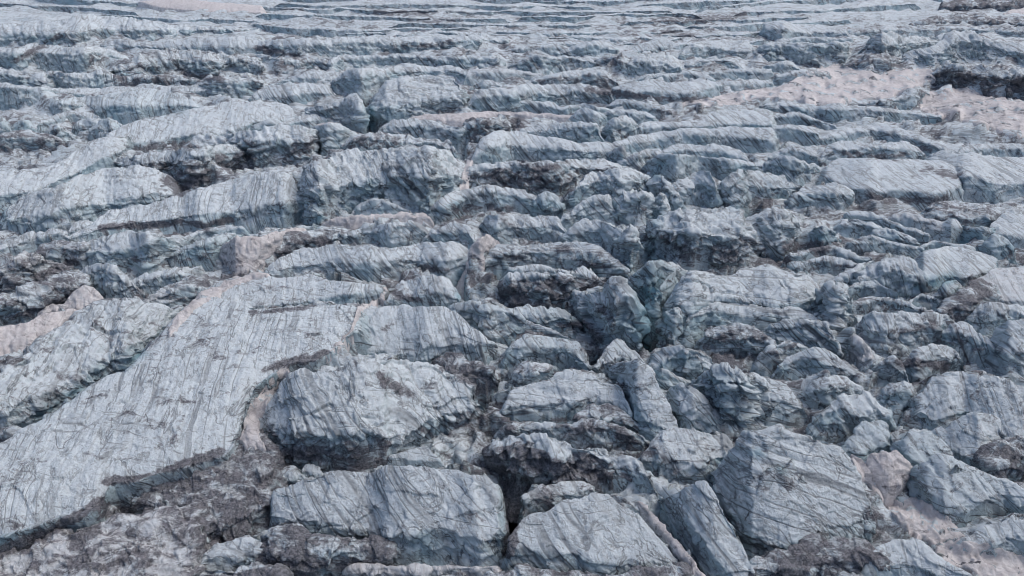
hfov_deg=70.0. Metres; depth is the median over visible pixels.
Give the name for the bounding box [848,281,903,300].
ice ridge
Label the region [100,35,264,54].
ice ridge
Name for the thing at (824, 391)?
ice block
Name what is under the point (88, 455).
ice slab
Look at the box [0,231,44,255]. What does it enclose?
ice block
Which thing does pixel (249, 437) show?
snow patch
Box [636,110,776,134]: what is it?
ice ridge
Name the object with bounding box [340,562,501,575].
ice ridge
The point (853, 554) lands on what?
rock
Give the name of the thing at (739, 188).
ice block
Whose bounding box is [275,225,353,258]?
dirty ice mound
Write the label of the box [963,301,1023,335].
ice block
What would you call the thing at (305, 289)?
ice ridge
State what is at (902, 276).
ice block
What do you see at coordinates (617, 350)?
ice block
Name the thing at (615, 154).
ice block
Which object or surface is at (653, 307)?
ice spire
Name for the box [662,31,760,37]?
ice ridge
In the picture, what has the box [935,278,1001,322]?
dirty ice mound
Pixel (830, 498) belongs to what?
boulder
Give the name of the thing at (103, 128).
ice block
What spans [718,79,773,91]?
ice ridge
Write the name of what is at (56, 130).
ice block
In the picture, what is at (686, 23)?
ice ridge
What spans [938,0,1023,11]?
dirty ice mound
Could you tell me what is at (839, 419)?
rock
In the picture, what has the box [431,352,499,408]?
dirty ice mound
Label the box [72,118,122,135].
ice block
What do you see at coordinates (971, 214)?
dirty ice mound
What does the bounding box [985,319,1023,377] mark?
ice block
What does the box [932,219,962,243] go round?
ice block
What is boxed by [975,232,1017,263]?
ice block
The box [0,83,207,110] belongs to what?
ice ridge
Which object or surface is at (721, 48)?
ice block
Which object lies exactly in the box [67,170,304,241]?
ice ridge
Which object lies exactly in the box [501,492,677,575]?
ice block
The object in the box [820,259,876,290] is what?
ice ridge
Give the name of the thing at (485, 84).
ice block
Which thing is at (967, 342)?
ice block
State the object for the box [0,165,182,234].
ice slab
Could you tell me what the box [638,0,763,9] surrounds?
ice ridge
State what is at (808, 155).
ice block
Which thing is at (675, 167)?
ice ridge
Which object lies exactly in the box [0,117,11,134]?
ice block
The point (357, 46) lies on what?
ice ridge
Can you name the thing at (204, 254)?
ice ridge
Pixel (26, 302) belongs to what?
dirty ice mound
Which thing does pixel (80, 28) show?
ice ridge
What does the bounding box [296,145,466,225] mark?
ice block
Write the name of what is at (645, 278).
ice ridge
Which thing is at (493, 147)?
ice ridge
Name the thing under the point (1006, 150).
ice ridge
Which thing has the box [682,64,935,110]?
snow patch
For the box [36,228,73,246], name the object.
ice block
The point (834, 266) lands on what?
ice ridge
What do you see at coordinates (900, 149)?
ice block
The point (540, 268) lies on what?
ice ridge
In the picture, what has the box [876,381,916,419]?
ice block
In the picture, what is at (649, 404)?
ice slab
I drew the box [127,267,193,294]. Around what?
ice block
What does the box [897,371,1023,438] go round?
rock
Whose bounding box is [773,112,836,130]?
ice ridge
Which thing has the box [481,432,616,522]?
ice ridge
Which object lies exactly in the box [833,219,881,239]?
ice ridge
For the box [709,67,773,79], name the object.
ice ridge
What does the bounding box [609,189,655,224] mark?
ice block
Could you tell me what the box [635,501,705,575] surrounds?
snow patch
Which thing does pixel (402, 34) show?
ice ridge
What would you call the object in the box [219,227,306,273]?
snow patch
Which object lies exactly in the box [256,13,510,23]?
ice ridge
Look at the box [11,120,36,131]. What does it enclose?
ice block
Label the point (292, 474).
ice block
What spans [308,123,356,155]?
ice block
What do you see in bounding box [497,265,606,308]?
ice block
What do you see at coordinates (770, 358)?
ice block
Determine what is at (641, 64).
ice block
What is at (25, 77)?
dirty ice mound
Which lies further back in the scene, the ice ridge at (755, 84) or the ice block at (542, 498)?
the ice ridge at (755, 84)
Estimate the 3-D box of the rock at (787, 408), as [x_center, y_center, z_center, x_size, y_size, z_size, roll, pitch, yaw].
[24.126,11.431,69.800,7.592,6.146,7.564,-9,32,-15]
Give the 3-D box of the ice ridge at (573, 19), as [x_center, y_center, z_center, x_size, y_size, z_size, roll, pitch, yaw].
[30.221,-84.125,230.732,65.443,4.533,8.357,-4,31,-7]
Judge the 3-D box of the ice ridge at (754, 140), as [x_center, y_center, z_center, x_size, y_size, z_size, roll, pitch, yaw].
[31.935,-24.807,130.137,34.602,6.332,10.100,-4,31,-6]
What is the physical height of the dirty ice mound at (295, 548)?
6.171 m
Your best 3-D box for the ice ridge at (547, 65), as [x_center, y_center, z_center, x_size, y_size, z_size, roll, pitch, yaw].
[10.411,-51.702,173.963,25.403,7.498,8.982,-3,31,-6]
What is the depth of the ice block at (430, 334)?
75.54 m
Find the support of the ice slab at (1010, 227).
on the glacier terrain
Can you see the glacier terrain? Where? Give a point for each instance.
(460, 446)
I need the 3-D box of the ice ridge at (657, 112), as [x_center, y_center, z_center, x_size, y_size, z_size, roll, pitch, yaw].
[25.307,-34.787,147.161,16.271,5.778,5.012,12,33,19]
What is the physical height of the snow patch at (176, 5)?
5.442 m
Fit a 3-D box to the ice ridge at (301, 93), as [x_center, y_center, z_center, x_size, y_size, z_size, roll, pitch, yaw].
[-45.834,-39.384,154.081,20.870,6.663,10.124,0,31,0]
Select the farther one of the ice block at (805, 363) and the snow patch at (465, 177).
the snow patch at (465, 177)
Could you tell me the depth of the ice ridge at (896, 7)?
239.28 m
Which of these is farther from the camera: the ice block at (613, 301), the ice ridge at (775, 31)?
the ice ridge at (775, 31)
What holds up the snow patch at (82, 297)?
on the glacier terrain
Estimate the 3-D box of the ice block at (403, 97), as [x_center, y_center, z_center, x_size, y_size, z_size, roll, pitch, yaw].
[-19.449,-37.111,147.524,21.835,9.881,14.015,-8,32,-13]
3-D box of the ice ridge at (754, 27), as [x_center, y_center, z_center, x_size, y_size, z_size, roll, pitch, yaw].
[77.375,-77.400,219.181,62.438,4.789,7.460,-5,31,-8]
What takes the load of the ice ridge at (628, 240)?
on the glacier terrain
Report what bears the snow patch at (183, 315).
on the glacier terrain
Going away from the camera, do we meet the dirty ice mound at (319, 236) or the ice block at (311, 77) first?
the dirty ice mound at (319, 236)
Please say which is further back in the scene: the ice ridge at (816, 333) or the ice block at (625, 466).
the ice ridge at (816, 333)
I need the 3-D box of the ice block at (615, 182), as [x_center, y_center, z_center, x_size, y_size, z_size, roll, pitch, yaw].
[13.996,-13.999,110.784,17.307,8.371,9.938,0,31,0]
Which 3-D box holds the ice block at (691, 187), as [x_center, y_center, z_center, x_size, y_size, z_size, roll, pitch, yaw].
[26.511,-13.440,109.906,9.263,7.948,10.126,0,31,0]
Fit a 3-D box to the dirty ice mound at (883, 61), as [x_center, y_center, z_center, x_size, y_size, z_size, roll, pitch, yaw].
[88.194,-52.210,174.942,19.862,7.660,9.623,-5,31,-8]
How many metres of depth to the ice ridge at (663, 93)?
154.12 m
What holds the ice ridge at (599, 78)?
on the glacier terrain
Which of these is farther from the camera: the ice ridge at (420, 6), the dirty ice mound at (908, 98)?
the ice ridge at (420, 6)
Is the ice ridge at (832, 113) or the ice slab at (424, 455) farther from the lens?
the ice ridge at (832, 113)
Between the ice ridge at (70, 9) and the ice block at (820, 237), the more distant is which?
the ice ridge at (70, 9)
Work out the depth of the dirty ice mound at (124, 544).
52.79 m
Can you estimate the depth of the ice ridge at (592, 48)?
184.75 m
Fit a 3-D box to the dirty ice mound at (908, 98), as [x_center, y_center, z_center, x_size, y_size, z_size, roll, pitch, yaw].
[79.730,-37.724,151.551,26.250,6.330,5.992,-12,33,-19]
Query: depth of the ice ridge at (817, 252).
93.94 m
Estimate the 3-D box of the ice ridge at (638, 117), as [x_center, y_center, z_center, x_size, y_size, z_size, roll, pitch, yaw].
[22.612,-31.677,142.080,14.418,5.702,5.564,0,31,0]
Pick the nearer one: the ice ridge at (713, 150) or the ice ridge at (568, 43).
the ice ridge at (713, 150)
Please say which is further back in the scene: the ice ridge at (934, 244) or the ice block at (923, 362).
the ice ridge at (934, 244)
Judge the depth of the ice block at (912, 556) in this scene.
52.68 m
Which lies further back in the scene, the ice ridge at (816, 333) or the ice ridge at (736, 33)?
the ice ridge at (736, 33)
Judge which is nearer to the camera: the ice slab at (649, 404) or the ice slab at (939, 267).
the ice slab at (649, 404)
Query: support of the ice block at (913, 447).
on the glacier terrain
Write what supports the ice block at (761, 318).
on the glacier terrain
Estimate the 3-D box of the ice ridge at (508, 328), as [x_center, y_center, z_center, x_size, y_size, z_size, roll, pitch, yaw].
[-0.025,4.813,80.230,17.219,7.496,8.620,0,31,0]
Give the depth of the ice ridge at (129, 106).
145.64 m
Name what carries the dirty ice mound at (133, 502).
on the glacier terrain
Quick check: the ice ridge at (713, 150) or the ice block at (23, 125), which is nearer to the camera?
the ice ridge at (713, 150)
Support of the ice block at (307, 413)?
on the glacier terrain
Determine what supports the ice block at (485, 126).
on the glacier terrain
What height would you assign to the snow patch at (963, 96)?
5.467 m
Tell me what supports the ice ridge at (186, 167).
on the glacier terrain
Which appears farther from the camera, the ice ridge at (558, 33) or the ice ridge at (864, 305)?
the ice ridge at (558, 33)
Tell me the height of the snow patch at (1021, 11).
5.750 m
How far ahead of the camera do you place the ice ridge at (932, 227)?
101.28 m
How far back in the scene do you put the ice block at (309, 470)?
61.05 m
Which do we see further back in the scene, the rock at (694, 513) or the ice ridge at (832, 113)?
the ice ridge at (832, 113)
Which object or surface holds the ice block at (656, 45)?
on the glacier terrain
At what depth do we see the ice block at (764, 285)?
81.61 m
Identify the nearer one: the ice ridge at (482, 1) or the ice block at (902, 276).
the ice block at (902, 276)
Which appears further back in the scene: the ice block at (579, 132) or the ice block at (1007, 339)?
the ice block at (579, 132)
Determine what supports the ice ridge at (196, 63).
on the glacier terrain
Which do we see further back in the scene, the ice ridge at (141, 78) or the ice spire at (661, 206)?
the ice ridge at (141, 78)
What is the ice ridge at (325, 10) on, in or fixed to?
on the glacier terrain
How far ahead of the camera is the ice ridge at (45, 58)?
170.35 m
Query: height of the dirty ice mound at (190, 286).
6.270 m
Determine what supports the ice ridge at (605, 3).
on the glacier terrain
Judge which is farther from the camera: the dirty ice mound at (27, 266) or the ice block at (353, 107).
the ice block at (353, 107)
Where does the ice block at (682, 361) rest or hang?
on the glacier terrain
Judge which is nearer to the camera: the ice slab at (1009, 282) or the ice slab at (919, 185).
the ice slab at (1009, 282)
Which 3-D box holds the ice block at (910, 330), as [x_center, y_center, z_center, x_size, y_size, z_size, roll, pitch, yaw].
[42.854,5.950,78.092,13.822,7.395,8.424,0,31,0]
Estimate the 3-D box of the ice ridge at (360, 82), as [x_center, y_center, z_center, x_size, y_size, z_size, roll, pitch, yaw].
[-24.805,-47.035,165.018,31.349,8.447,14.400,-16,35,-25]
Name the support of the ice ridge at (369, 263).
on the glacier terrain
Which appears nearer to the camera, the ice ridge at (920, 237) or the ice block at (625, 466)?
the ice block at (625, 466)
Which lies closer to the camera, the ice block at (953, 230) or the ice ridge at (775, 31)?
the ice block at (953, 230)
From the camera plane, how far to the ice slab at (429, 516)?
55.36 m
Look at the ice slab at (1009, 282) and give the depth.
86.54 m
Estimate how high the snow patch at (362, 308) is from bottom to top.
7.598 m
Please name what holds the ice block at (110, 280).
on the glacier terrain
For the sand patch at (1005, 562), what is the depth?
56.60 m
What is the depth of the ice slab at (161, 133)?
134.11 m
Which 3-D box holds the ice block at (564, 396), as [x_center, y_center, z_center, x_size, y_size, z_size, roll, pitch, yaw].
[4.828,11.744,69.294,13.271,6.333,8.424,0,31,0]
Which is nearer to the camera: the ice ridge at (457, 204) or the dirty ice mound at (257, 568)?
the dirty ice mound at (257, 568)
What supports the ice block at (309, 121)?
on the glacier terrain
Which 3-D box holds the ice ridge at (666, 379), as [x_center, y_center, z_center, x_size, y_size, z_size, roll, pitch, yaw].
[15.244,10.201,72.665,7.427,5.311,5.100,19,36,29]
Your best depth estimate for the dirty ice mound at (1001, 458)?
61.26 m
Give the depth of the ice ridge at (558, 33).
207.64 m
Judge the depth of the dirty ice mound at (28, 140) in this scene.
128.87 m
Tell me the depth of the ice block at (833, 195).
107.82 m
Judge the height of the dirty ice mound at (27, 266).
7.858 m
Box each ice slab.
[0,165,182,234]
[0,295,371,552]
[0,298,183,429]
[105,101,295,152]
[268,465,509,566]
[385,445,445,468]
[605,359,677,441]
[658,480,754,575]
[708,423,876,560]
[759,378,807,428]
[815,158,964,210]
[840,333,873,368]
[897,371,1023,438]
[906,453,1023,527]
[914,246,998,292]
[924,150,1023,203]
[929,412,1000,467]
[977,267,1023,305]
[989,213,1023,247]
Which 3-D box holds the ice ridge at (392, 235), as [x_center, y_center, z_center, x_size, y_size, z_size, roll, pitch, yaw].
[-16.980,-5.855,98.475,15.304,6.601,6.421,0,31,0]
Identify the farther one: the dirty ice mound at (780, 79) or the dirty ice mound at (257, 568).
the dirty ice mound at (780, 79)
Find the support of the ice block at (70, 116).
on the glacier terrain
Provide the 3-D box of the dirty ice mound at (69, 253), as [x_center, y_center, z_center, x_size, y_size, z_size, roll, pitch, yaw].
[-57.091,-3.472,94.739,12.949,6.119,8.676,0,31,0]
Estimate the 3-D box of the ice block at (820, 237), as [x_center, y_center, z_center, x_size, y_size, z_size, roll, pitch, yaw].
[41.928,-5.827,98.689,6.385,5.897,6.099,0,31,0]
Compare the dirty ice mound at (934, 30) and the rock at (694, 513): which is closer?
the rock at (694, 513)
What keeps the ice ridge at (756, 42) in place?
on the glacier terrain
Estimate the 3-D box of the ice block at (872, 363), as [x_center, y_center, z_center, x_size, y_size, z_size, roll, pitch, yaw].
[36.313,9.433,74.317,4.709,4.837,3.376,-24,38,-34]
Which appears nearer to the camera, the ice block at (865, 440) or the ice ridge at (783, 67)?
the ice block at (865, 440)
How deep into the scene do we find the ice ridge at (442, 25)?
217.67 m
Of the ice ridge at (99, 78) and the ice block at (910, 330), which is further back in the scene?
the ice ridge at (99, 78)
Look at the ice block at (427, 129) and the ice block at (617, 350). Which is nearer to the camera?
the ice block at (617, 350)
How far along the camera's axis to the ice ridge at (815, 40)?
197.64 m
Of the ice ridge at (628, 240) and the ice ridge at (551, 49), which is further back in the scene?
the ice ridge at (551, 49)
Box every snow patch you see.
[0,308,76,355]
[37,285,103,315]
[69,296,192,319]
[137,0,266,13]
[168,272,269,337]
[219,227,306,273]
[239,363,289,451]
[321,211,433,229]
[325,287,388,363]
[410,111,570,126]
[455,234,499,299]
[459,160,473,190]
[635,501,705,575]
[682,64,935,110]
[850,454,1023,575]
[918,87,1023,139]
[1003,8,1023,14]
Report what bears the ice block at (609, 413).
on the glacier terrain
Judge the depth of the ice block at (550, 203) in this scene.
103.44 m
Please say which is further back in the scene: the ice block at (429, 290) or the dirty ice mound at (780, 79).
the dirty ice mound at (780, 79)
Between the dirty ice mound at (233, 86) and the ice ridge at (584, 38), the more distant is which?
the ice ridge at (584, 38)
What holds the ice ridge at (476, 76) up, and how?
on the glacier terrain
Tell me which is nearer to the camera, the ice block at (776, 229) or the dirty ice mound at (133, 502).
the dirty ice mound at (133, 502)
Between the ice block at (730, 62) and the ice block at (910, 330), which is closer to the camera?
the ice block at (910, 330)
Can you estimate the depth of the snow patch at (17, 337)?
77.87 m
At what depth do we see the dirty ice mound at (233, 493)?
57.97 m
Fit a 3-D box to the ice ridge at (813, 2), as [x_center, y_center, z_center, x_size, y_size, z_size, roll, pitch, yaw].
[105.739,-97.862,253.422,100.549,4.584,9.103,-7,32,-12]
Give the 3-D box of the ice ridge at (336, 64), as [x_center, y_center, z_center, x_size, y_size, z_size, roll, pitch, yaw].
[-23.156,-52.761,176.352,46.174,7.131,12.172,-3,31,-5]
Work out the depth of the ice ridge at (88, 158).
115.56 m
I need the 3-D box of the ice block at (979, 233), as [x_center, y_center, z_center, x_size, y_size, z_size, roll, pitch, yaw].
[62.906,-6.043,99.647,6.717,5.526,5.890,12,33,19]
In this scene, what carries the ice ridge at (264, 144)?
on the glacier terrain
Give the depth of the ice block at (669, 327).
78.11 m
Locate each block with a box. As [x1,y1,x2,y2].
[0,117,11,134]
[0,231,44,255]
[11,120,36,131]
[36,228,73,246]
[37,110,100,132]
[45,124,79,141]
[68,220,92,235]
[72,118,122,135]
[79,263,148,298]
[85,230,185,276]
[87,117,119,140]
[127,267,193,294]
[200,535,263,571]
[250,118,286,130]
[259,357,485,470]
[278,70,331,84]
[281,465,306,484]
[283,114,327,127]
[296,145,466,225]
[301,464,322,477]
[304,93,369,133]
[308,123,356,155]
[349,198,407,215]
[363,304,497,364]
[365,74,469,132]
[381,118,469,160]
[383,274,464,306]
[421,222,474,249]
[462,117,515,159]
[469,80,500,90]
[478,213,566,244]
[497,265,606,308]
[499,333,593,371]
[499,368,632,424]
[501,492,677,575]
[517,480,594,525]
[519,121,604,142]
[530,191,566,218]
[558,218,623,262]
[560,194,618,229]
[561,167,650,209]
[561,276,651,363]
[567,403,639,433]
[568,107,607,127]
[586,338,645,373]
[594,55,635,76]
[600,115,638,142]
[603,455,657,497]
[607,146,628,162]
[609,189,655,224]
[616,149,653,171]
[624,54,682,76]
[632,38,679,53]
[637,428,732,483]
[639,206,765,270]
[645,174,685,210]
[649,345,713,380]
[650,307,684,350]
[661,264,814,338]
[666,382,723,431]
[672,170,723,208]
[678,39,754,59]
[678,301,818,348]
[684,57,743,68]
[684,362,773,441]
[693,323,776,358]
[703,169,801,217]
[750,340,808,376]
[752,208,802,260]
[753,40,849,67]
[766,146,818,165]
[770,347,857,380]
[784,182,854,210]
[797,375,863,409]
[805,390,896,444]
[806,226,841,249]
[806,280,855,332]
[818,140,925,166]
[840,420,891,461]
[850,255,931,298]
[853,310,951,359]
[857,31,944,56]
[859,358,881,372]
[861,537,971,575]
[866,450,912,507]
[871,355,908,387]
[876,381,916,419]
[885,430,953,466]
[902,29,1023,66]
[903,343,964,382]
[909,293,939,310]
[927,60,1023,100]
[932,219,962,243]
[932,321,997,369]
[949,514,1023,556]
[960,225,995,243]
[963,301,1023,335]
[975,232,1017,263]
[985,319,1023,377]
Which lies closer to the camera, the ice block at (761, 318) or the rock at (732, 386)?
the rock at (732, 386)
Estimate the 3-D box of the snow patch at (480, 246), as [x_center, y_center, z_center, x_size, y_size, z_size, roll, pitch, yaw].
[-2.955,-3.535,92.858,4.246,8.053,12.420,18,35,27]
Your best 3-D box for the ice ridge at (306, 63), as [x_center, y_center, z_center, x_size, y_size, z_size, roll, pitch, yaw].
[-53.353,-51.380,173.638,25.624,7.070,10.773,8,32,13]
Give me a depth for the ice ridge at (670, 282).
86.37 m
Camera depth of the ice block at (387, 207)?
104.59 m
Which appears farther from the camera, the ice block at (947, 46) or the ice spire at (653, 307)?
the ice block at (947, 46)
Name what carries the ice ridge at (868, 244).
on the glacier terrain
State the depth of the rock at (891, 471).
60.30 m
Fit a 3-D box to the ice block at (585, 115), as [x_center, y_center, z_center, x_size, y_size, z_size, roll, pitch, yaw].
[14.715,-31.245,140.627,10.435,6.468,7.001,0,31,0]
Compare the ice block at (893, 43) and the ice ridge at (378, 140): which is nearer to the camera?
the ice ridge at (378, 140)
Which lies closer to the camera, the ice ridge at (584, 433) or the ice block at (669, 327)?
the ice ridge at (584, 433)
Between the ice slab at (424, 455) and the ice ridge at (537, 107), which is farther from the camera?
the ice ridge at (537, 107)
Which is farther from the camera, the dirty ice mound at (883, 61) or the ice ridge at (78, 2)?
the ice ridge at (78, 2)
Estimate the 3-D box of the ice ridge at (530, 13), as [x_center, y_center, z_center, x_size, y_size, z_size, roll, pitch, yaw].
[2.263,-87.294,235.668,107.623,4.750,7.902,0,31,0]
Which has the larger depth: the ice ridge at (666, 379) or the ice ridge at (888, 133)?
the ice ridge at (888, 133)
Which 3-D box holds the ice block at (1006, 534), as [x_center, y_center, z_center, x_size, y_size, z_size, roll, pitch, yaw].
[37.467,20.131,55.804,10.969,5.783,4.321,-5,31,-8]
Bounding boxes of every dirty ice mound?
[0,67,56,87]
[0,129,67,152]
[0,250,79,293]
[0,270,97,325]
[0,500,218,575]
[34,239,96,270]
[122,496,139,513]
[128,428,292,542]
[141,274,221,302]
[150,561,293,575]
[193,73,266,98]
[255,523,403,575]
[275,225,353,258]
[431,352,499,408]
[486,561,694,575]
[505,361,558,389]
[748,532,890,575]
[770,68,831,86]
[842,53,904,73]
[848,23,1023,37]
[850,87,929,109]
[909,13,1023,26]
[920,200,1023,227]
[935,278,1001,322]
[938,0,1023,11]
[969,435,1023,481]
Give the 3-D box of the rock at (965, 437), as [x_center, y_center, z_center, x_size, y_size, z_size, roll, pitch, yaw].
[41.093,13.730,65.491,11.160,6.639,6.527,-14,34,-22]
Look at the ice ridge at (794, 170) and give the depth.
116.33 m
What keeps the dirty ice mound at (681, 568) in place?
on the glacier terrain
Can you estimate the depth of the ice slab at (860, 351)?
74.84 m
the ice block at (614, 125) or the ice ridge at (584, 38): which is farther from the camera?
the ice ridge at (584, 38)
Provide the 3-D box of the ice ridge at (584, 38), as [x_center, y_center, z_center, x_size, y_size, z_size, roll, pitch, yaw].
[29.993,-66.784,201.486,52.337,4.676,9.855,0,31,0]
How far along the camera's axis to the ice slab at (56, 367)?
71.55 m
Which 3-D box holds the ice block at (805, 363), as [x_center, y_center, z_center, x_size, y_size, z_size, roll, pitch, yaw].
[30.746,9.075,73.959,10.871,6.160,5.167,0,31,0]
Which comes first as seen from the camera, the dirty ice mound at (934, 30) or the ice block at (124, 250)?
the ice block at (124, 250)
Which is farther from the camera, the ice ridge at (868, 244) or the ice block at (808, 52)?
the ice block at (808, 52)
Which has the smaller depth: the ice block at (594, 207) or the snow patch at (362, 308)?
the snow patch at (362, 308)
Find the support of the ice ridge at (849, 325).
on the glacier terrain
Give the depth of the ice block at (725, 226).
91.62 m
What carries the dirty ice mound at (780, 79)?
on the glacier terrain
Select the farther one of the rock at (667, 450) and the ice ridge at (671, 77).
the ice ridge at (671, 77)
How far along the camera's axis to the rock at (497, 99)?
150.12 m
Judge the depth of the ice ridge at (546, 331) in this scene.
78.48 m
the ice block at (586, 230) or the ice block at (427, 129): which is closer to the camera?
the ice block at (586, 230)
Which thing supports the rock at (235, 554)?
on the glacier terrain
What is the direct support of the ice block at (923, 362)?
on the glacier terrain
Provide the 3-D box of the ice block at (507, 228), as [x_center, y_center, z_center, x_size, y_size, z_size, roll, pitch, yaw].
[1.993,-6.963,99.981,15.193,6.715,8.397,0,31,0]
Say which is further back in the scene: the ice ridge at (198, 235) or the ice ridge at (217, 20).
the ice ridge at (217, 20)
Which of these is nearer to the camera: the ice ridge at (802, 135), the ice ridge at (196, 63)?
the ice ridge at (802, 135)
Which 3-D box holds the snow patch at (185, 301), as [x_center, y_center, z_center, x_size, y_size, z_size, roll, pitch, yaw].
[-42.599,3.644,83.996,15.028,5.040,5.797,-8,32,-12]
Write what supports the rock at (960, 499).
on the glacier terrain
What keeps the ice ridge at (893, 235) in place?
on the glacier terrain
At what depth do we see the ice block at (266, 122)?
136.12 m
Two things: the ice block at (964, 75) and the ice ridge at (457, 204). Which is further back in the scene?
the ice block at (964, 75)
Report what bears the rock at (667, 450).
on the glacier terrain
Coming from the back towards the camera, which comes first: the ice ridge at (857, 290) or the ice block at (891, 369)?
the ice ridge at (857, 290)
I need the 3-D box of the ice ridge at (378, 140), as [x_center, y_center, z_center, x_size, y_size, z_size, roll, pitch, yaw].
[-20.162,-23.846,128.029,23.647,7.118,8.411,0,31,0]
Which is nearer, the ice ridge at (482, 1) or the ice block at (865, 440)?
the ice block at (865, 440)
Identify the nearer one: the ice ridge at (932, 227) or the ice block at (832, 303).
the ice block at (832, 303)
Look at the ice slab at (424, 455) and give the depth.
62.68 m
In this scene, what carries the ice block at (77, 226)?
on the glacier terrain
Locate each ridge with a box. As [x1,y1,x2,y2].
[0,2,138,15]
[0,14,261,46]
[0,43,128,72]
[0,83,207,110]
[0,136,135,212]
[35,0,137,6]
[45,69,119,88]
[48,89,202,124]
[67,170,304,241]
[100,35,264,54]
[104,14,259,23]
[109,47,265,79]
[112,73,198,85]
[114,143,247,190]
[167,232,241,271]
[179,225,249,245]
[188,123,320,169]
[207,274,389,309]
[248,82,336,104]
[250,4,388,13]
[251,24,469,37]
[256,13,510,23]
[256,54,327,73]
[257,33,509,56]
[262,241,468,286]
[273,2,594,10]
[284,0,565,3]
[324,53,505,71]
[330,65,466,106]
[339,31,526,36]
[340,130,460,159]
[340,220,428,247]
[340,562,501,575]
[365,9,671,15]
[389,22,592,28]
[427,184,536,225]
[447,300,582,346]
[463,68,544,85]
[466,158,628,195]
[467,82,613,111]
[471,130,614,164]
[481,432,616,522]
[484,242,630,279]
[493,418,649,451]
[495,29,682,36]
[499,264,570,279]
[506,44,567,54]
[507,54,598,74]
[508,0,662,6]
[515,12,701,23]
[519,100,610,114]
[520,41,634,46]
[520,320,571,340]
[528,69,618,89]
[548,35,697,42]
[555,40,618,56]
[602,109,658,124]
[606,99,671,119]
[611,80,720,105]
[612,126,779,153]
[612,224,649,274]
[620,16,807,26]
[623,39,773,48]
[627,260,682,308]
[633,70,715,82]
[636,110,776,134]
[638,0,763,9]
[641,153,767,181]
[648,362,690,389]
[652,143,749,161]
[659,269,687,306]
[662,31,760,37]
[685,19,850,31]
[695,0,942,12]
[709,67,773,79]
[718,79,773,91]
[733,3,920,16]
[758,22,848,39]
[759,102,942,124]
[760,318,843,359]
[763,60,799,73]
[763,154,819,186]
[771,125,819,146]
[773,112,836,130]
[781,36,853,43]
[781,245,872,266]
[786,255,856,276]
[812,312,858,326]
[816,122,957,156]
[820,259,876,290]
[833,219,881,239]
[840,210,929,244]
[845,235,923,258]
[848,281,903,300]
[852,296,926,314]
[869,227,919,245]
[888,212,945,240]
[918,240,975,250]
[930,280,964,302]
[955,143,1023,157]
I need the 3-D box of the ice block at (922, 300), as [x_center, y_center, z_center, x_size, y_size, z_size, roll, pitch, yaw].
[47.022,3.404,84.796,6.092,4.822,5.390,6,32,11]
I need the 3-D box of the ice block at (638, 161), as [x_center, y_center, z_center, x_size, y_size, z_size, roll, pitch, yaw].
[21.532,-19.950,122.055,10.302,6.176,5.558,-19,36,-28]
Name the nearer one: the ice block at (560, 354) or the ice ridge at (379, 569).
the ice ridge at (379, 569)
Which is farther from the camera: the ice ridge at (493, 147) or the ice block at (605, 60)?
the ice block at (605, 60)
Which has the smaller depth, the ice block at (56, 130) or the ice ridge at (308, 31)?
the ice block at (56, 130)
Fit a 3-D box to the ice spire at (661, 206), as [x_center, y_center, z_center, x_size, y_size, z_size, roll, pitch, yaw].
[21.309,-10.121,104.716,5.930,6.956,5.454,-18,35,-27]
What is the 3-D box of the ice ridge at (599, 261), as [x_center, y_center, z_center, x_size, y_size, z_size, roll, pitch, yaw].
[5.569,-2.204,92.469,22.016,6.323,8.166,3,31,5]
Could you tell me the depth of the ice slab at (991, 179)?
113.01 m
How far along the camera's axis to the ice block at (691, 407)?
65.89 m
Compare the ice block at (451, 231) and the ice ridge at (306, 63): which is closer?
the ice block at (451, 231)
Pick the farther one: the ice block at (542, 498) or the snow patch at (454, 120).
the snow patch at (454, 120)
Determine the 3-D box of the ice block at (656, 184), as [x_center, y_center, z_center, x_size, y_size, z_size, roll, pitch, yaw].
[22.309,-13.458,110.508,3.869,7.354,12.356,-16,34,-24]
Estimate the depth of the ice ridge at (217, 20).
224.22 m
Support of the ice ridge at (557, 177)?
on the glacier terrain
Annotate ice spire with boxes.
[642,287,662,352]
[651,192,670,218]
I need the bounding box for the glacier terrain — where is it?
[0,0,1023,575]
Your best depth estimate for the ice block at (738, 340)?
76.72 m

